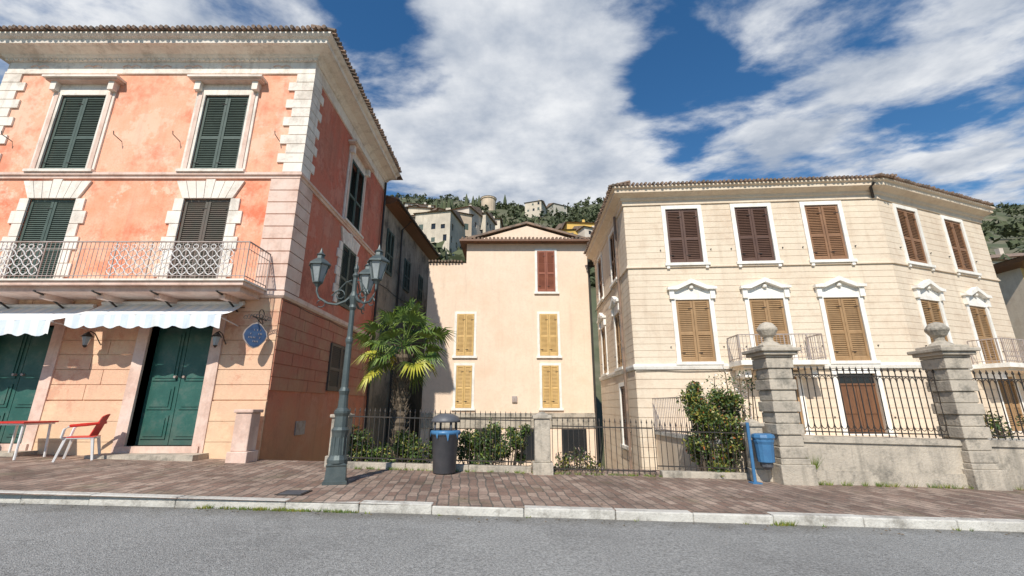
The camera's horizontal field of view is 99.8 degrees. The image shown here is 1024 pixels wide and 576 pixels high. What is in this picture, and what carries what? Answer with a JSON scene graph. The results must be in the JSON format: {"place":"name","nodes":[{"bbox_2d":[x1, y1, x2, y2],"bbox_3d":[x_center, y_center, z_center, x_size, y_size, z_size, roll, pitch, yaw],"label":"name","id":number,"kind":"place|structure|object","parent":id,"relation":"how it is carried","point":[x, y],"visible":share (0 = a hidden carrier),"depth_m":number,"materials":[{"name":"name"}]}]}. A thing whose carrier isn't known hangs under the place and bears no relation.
{"place":"outdoors","nodes":[
{"label":"outdoors","id":0,"kind":"place"},
{"bbox_2d":[0,503,1023,575],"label":"road","id":1,"kind":"structure","parent":0,"point":[61,540],"depth_m":5.07,"materials":[{"name":"grey asphalt"}]},
{"bbox_2d":[0,454,1023,519],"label":"pavement","id":2,"kind":"structure","parent":0,"point":[255,479],"depth_m":7.92,"materials":[{"name":"brown brick"}]},
{"bbox_2d":[0,421,58,459],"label":"cafe table","id":3,"kind":"object","parent":2,"relation":"on","point":[23,423],"visible":1,"depth_m":10.19,"materials":[{"name":"red plastic"}]},
{"bbox_2d":[52,414,109,461],"bbox_3d":[-10.214,3.554,10.298,0.759,1.044,0.743,9,-17,-29],"label":"plastic chair","id":4,"kind":"object","parent":2,"relation":"on","point":[97,429],"visible":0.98,"depth_m":10.22,"materials":[{"name":"red plastic"}]},
{"bbox_2d":[225,409,263,462],"bbox_3d":[-6.600,3.715,10.648,0.500,1.380,0.500,0,-15,0],"label":"stone post","id":5,"kind":"object","parent":2,"relation":"on","point":[244,437],"visible":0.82,"depth_m":10.52,"materials":[{"name":"beige stone"}]},
{"bbox_2d":[275,490,312,495],"bbox_3d":[-3.600,3.386,7.109,0.440,0.036,0.400,0,-15,0],"label":"manhole cover","id":6,"kind":"object","parent":2,"relation":"on","point":[294,492],"visible":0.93,"depth_m":7.08,"materials":[{"name":"metal"}]},
{"bbox_2d":[324,454,351,466],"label":"plinth","id":7,"kind":"structure","parent":2,"relation":"on","point":[326,457],"depth_m":10.03,"materials":[{"name":"stone"}]},
{"bbox_2d":[328,417,352,454],"bbox_3d":[-4.120,3.563,10.378,0.380,0.850,0.380,0,-15,0],"label":"shaft","id":8,"kind":"object","parent":7,"relation":"on","point":[350,431],"visible":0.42,"depth_m":10.36,"materials":[{"name":"stone"}]},
{"bbox_2d":[330,414,354,417],"bbox_3d":[-4.120,3.115,10.501,0.460,0.080,0.460,0,-15,0],"label":"cap","id":9,"kind":"object","parent":8,"relation":"on","point":[332,415],"visible":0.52,"depth_m":10.28,"materials":[{"name":"stone"}]},
{"bbox_2d":[309,245,389,484],"bbox_3d":[-3.405,1.461,8.848,1.760,4.640,1.367,0,-15,0],"label":"street lamp","id":10,"kind":"object","parent":2,"relation":"on","point":[371,274],"visible":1,"depth_m":8.71,"materials":[{"name":"metal"}]},
{"bbox_2d":[348,424,431,462],"bbox_3d":[-3.017,4.200,10.498,2.607,1.718,1.006,0,-15,0],"label":"hedge","id":11,"kind":"object","parent":2,"relation":"on","point":[404,448],"visible":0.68,"depth_m":10.47,"materials":[{"name":"green plant"}]},
{"bbox_2d":[347,461,530,472],"bbox_3d":[-1.729,4.251,9.983,4.342,0.434,0.220,0,-15,0],"label":"masonry","id":12,"kind":"object","parent":2,"relation":"on","point":[459,467],"visible":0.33,"depth_m":9.91,"materials":[{"name":"stone"}]},
{"bbox_2d":[346,407,531,465],"bbox_3d":[-1.775,3.493,10.174,4.478,1.317,0.028,0,-15,0],"label":"garden fence","id":13,"kind":"object","parent":12,"relation":"on","point":[469,460],"visible":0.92,"depth_m":10.18,"materials":[{"name":"metal"}]},
{"bbox_2d":[430,413,460,474],"bbox_3d":[-1.499,3.479,9.680,0.692,1.270,0.691,0,-15,0],"label":"litter bin","id":14,"kind":"object","parent":2,"relation":"on","point":[444,448],"visible":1,"depth_m":9.44,"materials":[{"name":"grey plastic"}]},
{"bbox_2d":[457,418,532,464],"bbox_3d":[-0.501,4.064,10.566,2.024,1.733,0.998,0,-15,0],"label":"hedge","id":15,"kind":"object","parent":2,"relation":"on","point":[487,451],"visible":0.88,"depth_m":10.50,"materials":[{"name":"green plant"}]},
{"bbox_2d":[2,463,1020,534],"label":"fallen leaves","id":16,"kind":"object","parent":2,"relation":"on","point":[542,491],"visible":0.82,"depth_m":6.39,"materials":[{"name":"brown plant"}]},
{"bbox_2d":[532,461,553,474],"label":"plinth","id":17,"kind":"structure","parent":2,"relation":"on","point":[542,468],"depth_m":9.65,"materials":[{"name":"stone"}]},
{"bbox_2d":[534,419,550,462],"bbox_3d":[0.700,3.534,10.023,0.360,0.950,0.360,0,-15,0],"label":"shaft","id":18,"kind":"object","parent":17,"relation":"on","point":[542,449],"visible":0.86,"depth_m":9.85,"materials":[{"name":"stone"}]},
{"bbox_2d":[532,415,551,418],"bbox_3d":[0.700,3.038,10.159,0.440,0.080,0.440,0,-15,0],"label":"cap","id":19,"kind":"object","parent":18,"relation":"on","point":[541,416],"visible":1,"depth_m":9.95,"materials":[{"name":"stone"}]},
{"bbox_2d":[553,447,603,471],"bbox_3d":[1.630,4.616,10.490,1.510,1.486,0.864,0,-15,0],"label":"flower bush","id":20,"kind":"object","parent":2,"relation":"on","point":[567,462],"visible":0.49,"depth_m":10.48,"materials":[{"name":"green plant"}]},
{"bbox_2d":[551,417,655,474],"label":"garden gate","id":21,"kind":"structure","parent":2,"relation":"on","point":[601,469],"depth_m":10.06,"materials":[{"name":"metal"}]},
{"bbox_2d":[193,454,1023,531],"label":"grass tufts","id":22,"kind":"object","parent":2,"relation":"on","point":[880,484],"visible":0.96,"depth_m":9.16,"materials":[{"name":"green plant"}]},
{"bbox_2d":[659,470,749,479],"bbox_3d":[4.396,4.353,9.800,1.992,0.377,0.220,0,-15,0],"label":"masonry","id":23,"kind":"object","parent":2,"relation":"on","point":[697,474],"visible":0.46,"depth_m":9.72,"materials":[{"name":"stone"}]},
{"bbox_2d":[653,422,747,472],"bbox_3d":[4.350,3.672,9.986,2.032,1.108,0.029,-1,-15,3],"label":"garden fence","id":24,"kind":"object","parent":23,"relation":"on","point":[690,466],"visible":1,"depth_m":9.98,"materials":[{"name":"metal"}]},
{"bbox_2d":[675,380,744,476],"bbox_3d":[4.866,3.688,10.346,1.657,2.899,1.068,0,-15,0],"label":"garden bush","id":25,"kind":"object","parent":2,"relation":"on","point":[704,413],"visible":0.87,"depth_m":10.23,"materials":[{"name":"green plant"}]},
{"bbox_2d":[745,467,772,481],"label":"plinth","id":26,"kind":"structure","parent":2,"relation":"on","point":[763,475],"depth_m":9.51,"materials":[{"name":"stone"}]},
{"bbox_2d":[743,426,763,468],"bbox_3d":[5.550,3.631,9.841,0.300,0.900,0.300,0,-15,0],"label":"shaft","id":27,"kind":"object","parent":26,"relation":"on","point":[752,431],"visible":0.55,"depth_m":9.80,"materials":[{"name":"stone"}]},
{"bbox_2d":[740,422,763,426],"bbox_3d":[5.550,3.159,9.970,0.380,0.080,0.380,0,-15,0],"label":"cap","id":28,"kind":"object","parent":27,"relation":"on","point":[753,424],"visible":0.7,"depth_m":9.79,"materials":[{"name":"stone"}]},
{"bbox_2d":[744,419,759,422],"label":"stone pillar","id":29,"kind":"structure","parent":28,"relation":"on","point":[751,421],"depth_m":9.91,"materials":[{"name":"stone"}]},
{"bbox_2d":[745,422,774,483],"bbox_3d":[5.418,3.577,9.369,0.635,1.250,0.465,0,-15,0],"label":"blue litter bin","id":30,"kind":"object","parent":2,"relation":"on","point":[764,447],"visible":1,"depth_m":9.26,"materials":[{"name":"plastic"}]},
{"bbox_2d":[771,457,818,485],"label":"plinth","id":31,"kind":"structure","parent":2,"relation":"on","point":[793,471],"depth_m":9.19,"materials":[{"name":"stone"}]},
{"bbox_2d":[752,358,808,457],"bbox_3d":[6.120,2.720,9.882,0.610,2.151,0.610,0,-15,0],"label":"shaft","id":32,"kind":"object","parent":31,"relation":"on","point":[781,385],"visible":0.88,"depth_m":9.69,"materials":[{"name":"stone"}]},
{"bbox_2d":[742,344,800,359],"bbox_3d":[6.120,1.530,10.207,0.900,0.300,0.900,0,-15,0],"label":"cap","id":33,"kind":"object","parent":32,"relation":"on","point":[771,351],"visible":0.93,"depth_m":9.88,"materials":[{"name":"stone"}]},
{"bbox_2d":[758,336,778,345],"bbox_3d":[6.120,1.265,10.279,0.504,0.250,0.491,0,-15,0],"label":"finial neck","id":34,"kind":"object","parent":33,"relation":"on","point":[768,339],"visible":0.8,"depth_m":10.20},
{"bbox_2d":[756,322,777,336],"bbox_3d":[6.120,1.010,10.349,0.450,0.380,0.450,0,-15,0],"label":"finial ball","id":35,"kind":"object","parent":34,"relation":"on","point":[766,329],"visible":0.91,"depth_m":10.21,"materials":[{"name":"stone"}]},
{"bbox_2d":[758,368,802,446],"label":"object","id":36,"kind":"object","parent":31,"relation":"on","point":[779,412],"visible":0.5,"depth_m":9.61,"materials":[{"name":"stone"}]},
{"bbox_2d":[802,435,968,487],"bbox_3d":[8.175,4.000,9.585,3.550,1.365,0.450,0,-15,0],"label":"masonry","id":37,"kind":"object","parent":2,"relation":"on","point":[920,462],"visible":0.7,"depth_m":9.46,"materials":[{"name":"stone"}]},
{"bbox_2d":[791,366,949,437],"bbox_3d":[8.175,2.611,9.964,3.487,1.643,0.037,0,-15,0],"label":"ornate fence","id":38,"kind":"object","parent":37,"relation":"on","point":[908,377],"visible":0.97,"depth_m":9.96,"materials":[{"name":"metal"}]},
{"bbox_2d":[962,463,1012,490],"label":"plinth","id":39,"kind":"structure","parent":2,"relation":"on","point":[987,476],"depth_m":9.16,"materials":[{"name":"stone"}]},
{"bbox_2d":[927,358,986,462],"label":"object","id":40,"kind":"object","parent":39,"relation":"on","point":[958,414],"visible":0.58,"depth_m":9.73,"materials":[{"name":"stone"}]},
{"bbox_2d":[920,358,998,462],"bbox_3d":[10.200,2.768,9.870,0.610,2.249,0.610,0,-15,0],"label":"shaft","id":41,"kind":"object","parent":39,"relation":"on","point":[956,373],"visible":0.84,"depth_m":9.69,"materials":[{"name":"stone"}]},
{"bbox_2d":[907,344,980,359],"bbox_3d":[10.200,1.530,10.207,0.900,0.300,0.900,0,-15,0],"label":"cap","id":42,"kind":"object","parent":41,"relation":"on","point":[945,351],"visible":0.94,"depth_m":9.91,"materials":[{"name":"stone"}]},
{"bbox_2d":[928,335,952,345],"bbox_3d":[10.200,1.265,10.279,0.504,0.250,0.491,0,-15,0],"label":"finial neck","id":43,"kind":"object","parent":42,"relation":"on","point":[938,340],"visible":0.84,"depth_m":10.20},
{"bbox_2d":[924,322,949,336],"bbox_3d":[10.200,1.010,10.349,0.450,0.380,0.450,0,-15,0],"label":"finial ball","id":44,"kind":"object","parent":43,"relation":"on","point":[935,329],"visible":0.94,"depth_m":10.22,"materials":[{"name":"stone"}]},
{"bbox_2d":[990,440,1023,489],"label":"masonry","id":45,"kind":"object","parent":2,"relation":"on","point":[1010,454],"visible":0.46,"depth_m":9.47,"materials":[{"name":"stone"}]},
{"bbox_2d":[972,370,1023,439],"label":"ornate fence","id":46,"kind":"object","parent":45,"relation":"on","point":[994,379],"visible":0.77,"depth_m":9.97,"materials":[{"name":"metal"}]},
{"bbox_2d":[0,0,1023,208],"label":"sky","id":47,"kind":"structure","parent":0,"point":[561,102],"materials":[{"name":"blue"}]},
{"bbox_2d":[652,396,757,438],"bbox_3d":[4.734,3.546,11.957,1.200,1.013,3.718,6,-17,-22],"label":"terrace railing","id":48,"kind":"object","parent":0,"point":[656,428],"visible":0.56,"depth_m":12.38,"materials":[{"name":"black metal"}]},
{"bbox_2d":[399,198,1023,468],"bbox_3d":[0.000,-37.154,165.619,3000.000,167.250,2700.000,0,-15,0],"label":"ground","id":49,"kind":"structure","parent":0,"point":[1001,216],"depth_m":89.28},
{"bbox_2d":[0,24,402,460],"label":"coral palazzo","id":50,"kind":"structure","parent":49,"relation":"on","point":[257,169],"depth_m":12.95,"materials":[{"name":"paint"}]},
{"bbox_2d":[0,304,96,335],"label":"awning","id":51,"kind":"object","parent":50,"relation":"attached to","point":[30,319],"visible":0.95,"depth_m":11.32,"materials":[{"name":"white fabric"}]},
{"bbox_2d":[81,331,100,347],"bbox_3d":[-11.150,1.373,11.441,0.280,0.453,0.541,0,-15,0],"label":"wall lantern","id":52,"kind":"object","parent":50,"relation":"attached to","point":[87,337],"depth_m":11.26,"materials":[{"name":"metal"}]},
{"bbox_2d":[0,327,212,444],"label":"double door","id":53,"kind":"structure","parent":50,"relation":"in","point":[171,405],"depth_m":11.69,"materials":[{"name":"teal paint"}]},
{"bbox_2d":[64,301,244,328],"bbox_3d":[-9.350,0.693,11.402,3.900,0.905,0.945,0,-15,0],"label":"awning","id":54,"kind":"object","parent":50,"relation":"attached to","point":[161,314],"visible":0.99,"depth_m":10.96,"materials":[{"name":"white fabric"}]},
{"bbox_2d":[211,331,225,347],"bbox_3d":[-7.750,1.373,11.441,0.280,0.453,0.541,0,-15,0],"label":"wall lantern","id":55,"kind":"object","parent":50,"relation":"attached to","point":[216,336],"depth_m":11.25,"materials":[{"name":"metal"}]},
{"bbox_2d":[242,309,271,347],"bbox_3d":[-6.726,1.075,11.423,0.417,1.072,0.658,-8,-17,27],"label":"hanging sign","id":56,"kind":"object","parent":50,"relation":"attached to","point":[254,335],"visible":1,"depth_m":11.33,"materials":[{"name":"metal"}]},
{"bbox_2d":[365,205,428,459],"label":"side wall","id":57,"kind":"structure","parent":49,"relation":"on","point":[414,255],"depth_m":23.07,"materials":[{"name":"paint"}]},
{"bbox_2d":[385,221,411,455],"bbox_3d":[-5.850,2.309,22.399,0.585,12.535,0.090,-1,-15,4],"label":"drainpipe","id":58,"kind":"object","parent":57,"relation":"attached to","point":[395,327],"visible":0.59,"depth_m":22.80,"materials":[{"name":"metal"}]},
{"bbox_2d":[378,228,422,362],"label":"shutters","id":59,"kind":"object","parent":57,"relation":"attached to","point":[408,269],"visible":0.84,"depth_m":22.60,"materials":[{"name":"green paint"}]},
{"bbox_2d":[385,235,418,295],"bbox_3d":[-6.282,1.113,24.215,0.001,6.800,6.600,-1,-15,4],"label":"window recess","id":60,"kind":"object","parent":57,"relation":"attached to","point":[387,258],"depth_m":22.76,"materials":[{"name":"black glass"}]},
{"bbox_2d":[385,197,437,259],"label":"eaves","id":61,"kind":"object","parent":57,"relation":"attached to","point":[397,210],"visible":0.88,"depth_m":24.63,"materials":[{"name":"brown wood"}]},
{"bbox_2d":[386,195,438,253],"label":"roof tiles","id":62,"kind":"object","parent":61,"relation":"on","point":[406,208],"visible":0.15,"depth_m":21.89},
{"bbox_2d":[397,199,439,256],"bbox_3d":[-5.385,-3.308,25.868,0.104,0.120,8.600,-1,-15,4],"label":"gutter","id":63,"kind":"object","parent":61,"relation":"attached to","point":[414,222],"visible":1,"depth_m":24.79,"materials":[{"name":"metal"}]},
{"bbox_2d":[351,297,456,461],"bbox_3d":[-3.074,2.978,11.691,3.184,5.608,2.879,0,-15,0],"label":"palm tree","id":64,"kind":"object","parent":49,"relation":"on","point":[408,315],"visible":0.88,"depth_m":11.62,"materials":[{"name":"green plant"}]},
{"bbox_2d":[408,207,431,214],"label":"walls","id":65,"kind":"structure","parent":49,"relation":"on","point":[411,210],"depth_m":108.85,"materials":[{"name":"paint"}]},
{"bbox_2d":[415,211,461,255],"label":"walls","id":66,"kind":"structure","parent":49,"relation":"on","point":[448,219],"depth_m":92.56,"materials":[{"name":"white paint"}]},
{"bbox_2d":[419,224,434,241],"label":"shutters","id":67,"kind":"object","parent":66,"relation":"attached to","point":[432,238],"visible":0.24,"depth_m":91.64,"materials":[{"name":"green paint"}]},
{"bbox_2d":[413,210,464,225],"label":"roof","id":68,"kind":"structure","parent":66,"relation":"on","point":[457,215],"depth_m":94.77,"materials":[{"name":"tile"}]},
{"bbox_2d":[431,224,460,254],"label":"window recess","id":69,"kind":"object","parent":66,"relation":"attached to","point":[442,226],"depth_m":92.20,"materials":[{"name":"grey glass"}]},
{"bbox_2d":[438,209,471,237],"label":"walls","id":70,"kind":"structure","parent":49,"relation":"on","point":[466,218],"depth_m":100.91,"materials":[{"name":"paint"}]},
{"bbox_2d":[433,208,473,216],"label":"roof","id":71,"kind":"structure","parent":70,"relation":"on","point":[459,212],"depth_m":100.69,"materials":[{"name":"tile"}]},
{"bbox_2d":[455,207,480,235],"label":"walls","id":72,"kind":"structure","parent":49,"relation":"on","point":[476,218],"depth_m":104.26,"materials":[{"name":"beige paint"}]},
{"bbox_2d":[450,206,482,216],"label":"roof","id":73,"kind":"structure","parent":72,"relation":"on","point":[478,211],"depth_m":105.32,"materials":[{"name":"tile"}]},
{"bbox_2d":[480,213,494,232],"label":"walls","id":74,"kind":"structure","parent":49,"relation":"on","point":[485,220],"depth_m":108.11,"materials":[{"name":"paint"}]},
{"bbox_2d":[483,212,496,224],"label":"roof","id":75,"kind":"structure","parent":74,"relation":"on","point":[490,215],"depth_m":111.21,"materials":[{"name":"tile"}]},
{"bbox_2d":[480,195,496,209],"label":"hilltop tower","id":76,"kind":"structure","parent":49,"relation":"on","point":[490,200],"depth_m":232.07,"materials":[{"name":"stone"}]},
{"bbox_2d":[495,219,501,229],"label":"walls","id":77,"kind":"structure","parent":49,"relation":"on","point":[498,226],"depth_m":121.96,"materials":[{"name":"paint"}]},
{"bbox_2d":[419,263,596,465],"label":"front wall","id":78,"kind":"structure","parent":49,"relation":"on","point":[504,302],"depth_m":22.09,"materials":[{"name":"beige paint"}]},
{"bbox_2d":[428,259,462,261],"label":"parapet tiles","id":79,"kind":"object","parent":78,"relation":"on","point":[445,261],"visible":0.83,"depth_m":23.05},
{"bbox_2d":[428,262,465,262],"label":"roof","id":80,"kind":"structure","parent":78,"relation":"on","point":[446,262],"depth_m":23.22,"materials":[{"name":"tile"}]},
{"bbox_2d":[455,314,559,407],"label":"shutters","id":81,"kind":"object","parent":78,"relation":"attached to","point":[548,342],"visible":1,"depth_m":21.86,"materials":[{"name":"wood"}]},
{"bbox_2d":[451,249,563,409],"bbox_3d":[-0.250,1.935,22.235,5.560,8.430,0.120,0,-15,0],"label":"window trim","id":82,"kind":"structure","parent":78,"relation":"attached to","point":[538,347],"depth_m":21.89,"materials":[{"name":"white paint"}]},
{"bbox_2d":[420,417,594,427],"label":"base plinth","id":83,"kind":"structure","parent":78,"relation":"attached to","point":[463,424],"depth_m":20.97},
{"bbox_2d":[421,413,594,416],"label":"wall molding","id":84,"kind":"structure","parent":78,"relation":"attached to","point":[528,415],"depth_m":21.00,"materials":[{"name":"beige stone"}]},
{"bbox_2d":[463,262,553,405],"bbox_3d":[-0.250,1.988,22.448,5.200,8.180,0.001,0,-15,0],"label":"window recess","id":85,"kind":"object","parent":78,"relation":"in","point":[539,320],"depth_m":22.56,"materials":[{"name":"brown glass"}]},
{"bbox_2d":[466,244,586,262],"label":"wall","id":86,"kind":"structure","parent":78,"relation":"on","point":[510,253],"depth_m":23.32,"materials":[{"name":"beige paint"}]},
{"bbox_2d":[460,239,587,243],"bbox_3d":[0.800,-2.517,23.258,7.200,0.100,0.450,0,-15,0],"label":"eave","id":87,"kind":"object","parent":86,"relation":"attached to","point":[523,241],"visible":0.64,"depth_m":23.14,"materials":[{"name":"brown wood"}]},
{"bbox_2d":[459,221,586,260],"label":"roof","id":88,"kind":"structure","parent":87,"relation":"on","point":[520,225],"depth_m":23.64,"materials":[{"name":"tile"}]},
{"bbox_2d":[461,237,588,238],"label":"roof tiles","id":89,"kind":"object","parent":87,"relation":"on","point":[526,238],"visible":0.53,"depth_m":23.07,"materials":[{"name":"tile"}]},
{"bbox_2d":[484,226,566,238],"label":"gable","id":90,"kind":"structure","parent":86,"relation":"attached to","point":[527,231],"depth_m":23.60,"materials":[{"name":"beige paint"}]},
{"bbox_2d":[537,251,554,291],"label":"shutters","id":91,"kind":"object","parent":78,"relation":"on","point":[545,269],"visible":1,"depth_m":23.04,"materials":[{"name":"red wood"}]},
{"bbox_2d":[0,490,1023,531],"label":"kerb","id":92,"kind":"structure","parent":49,"relation":"on","point":[811,519],"depth_m":6.46,"materials":[{"name":"stone"}]},
{"bbox_2d":[525,201,545,218],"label":"walls","id":93,"kind":"structure","parent":49,"relation":"on","point":[529,206],"depth_m":202.79,"materials":[{"name":"beige paint"}]},
{"bbox_2d":[547,203,566,215],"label":"walls","id":94,"kind":"structure","parent":49,"relation":"on","point":[559,207],"depth_m":224.57,"materials":[{"name":"paint"}]},
{"bbox_2d":[561,229,577,234],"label":"walls","id":95,"kind":"structure","parent":49,"relation":"on","point":[573,231],"depth_m":111.32,"materials":[{"name":"paint"}]},
{"bbox_2d":[564,222,594,228],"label":"walls","id":96,"kind":"structure","parent":49,"relation":"on","point":[572,225],"depth_m":116.61,"materials":[{"name":"paint"}]},
{"bbox_2d":[561,222,592,228],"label":"roof","id":97,"kind":"structure","parent":96,"relation":"on","point":[563,225],"depth_m":116.51,"materials":[{"name":"tile"}]},
{"bbox_2d":[578,227,592,236],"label":"walls","id":98,"kind":"structure","parent":49,"relation":"on","point":[584,231],"depth_m":108.46,"materials":[{"name":"paint"}]},
{"bbox_2d":[572,226,593,230],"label":"roof","id":99,"kind":"structure","parent":98,"relation":"on","point":[577,228],"depth_m":110.06,"materials":[{"name":"tile"}]},
{"bbox_2d":[390,193,1023,286],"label":"hill trees","id":100,"kind":"object","parent":49,"relation":"on","point":[1005,229],"visible":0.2,"depth_m":197.69,"materials":[{"name":"green plant"}]},
{"bbox_2d":[583,173,1023,469],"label":"cream palazzo","id":101,"kind":"structure","parent":49,"relation":"on","point":[699,281],"depth_m":15.04,"materials":[{"name":"paint"}]},
{"bbox_2d":[587,259,598,461],"bbox_3d":[4.100,2.972,21.910,0.100,11.000,0.087,0,-15,0],"label":"drainpipe","id":102,"kind":"object","parent":101,"relation":"attached to","point":[596,424],"visible":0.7,"depth_m":21.67,"materials":[{"name":"metal"}]},
{"bbox_2d":[839,385,884,433],"bbox_3d":[11.072,3.847,13.720,1.200,1.500,0.085,-1,-15,4],"label":"front door","id":103,"kind":"structure","parent":101,"relation":"in","point":[843,387],"depth_m":13.69,"materials":[{"name":"brown wood"}]},
{"bbox_2d":[655,431,1023,471],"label":"terrace","id":104,"kind":"structure","parent":49,"relation":"on","point":[663,453],"depth_m":12.31,"materials":[{"name":"beige paint"}]},
{"bbox_2d":[702,365,757,450],"bbox_3d":[5.499,2.922,10.573,1.463,2.023,0.602,0,-15,0],"label":"sparse shrub","id":105,"kind":"object","parent":104,"relation":"on","point":[743,406],"visible":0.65,"depth_m":10.61,"materials":[{"name":"green plant"}]},
{"bbox_2d":[981,411,1023,437],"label":"terrace vine","id":106,"kind":"object","parent":104,"relation":"on","point":[991,423],"visible":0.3,"depth_m":10.99,"materials":[{"name":"green plant"}]},
{"bbox_2d":[996,268,1023,362],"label":"side wall","id":107,"kind":"structure","parent":49,"relation":"on","point":[1011,283],"depth_m":22.25,"materials":[{"name":"beige paint"}]},
{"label":"walls","id":108,"kind":"object","parent":49,"relation":"on","visible":0},
{"bbox_2d":[990,253,1023,258],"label":"roof","id":109,"kind":"structure","parent":108,"relation":"on","point":[1009,255],"depth_m":70.72,"materials":[{"name":"tile"}]},
{"bbox_2d":[994,248,1003,254],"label":"chimney","id":110,"kind":"object","parent":109,"relation":"on","point":[999,251],"visible":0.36,"depth_m":73.56,"materials":[{"name":"paint"}]},
{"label":"front wall","id":111,"kind":"object","parent":49,"relation":"on","visible":0},
{"bbox_2d":[993,256,1023,273],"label":"eaves","id":112,"kind":"object","parent":111,"relation":"attached to","point":[1009,265],"visible":0.2,"depth_m":22.15,"materials":[{"name":"brown wood"}]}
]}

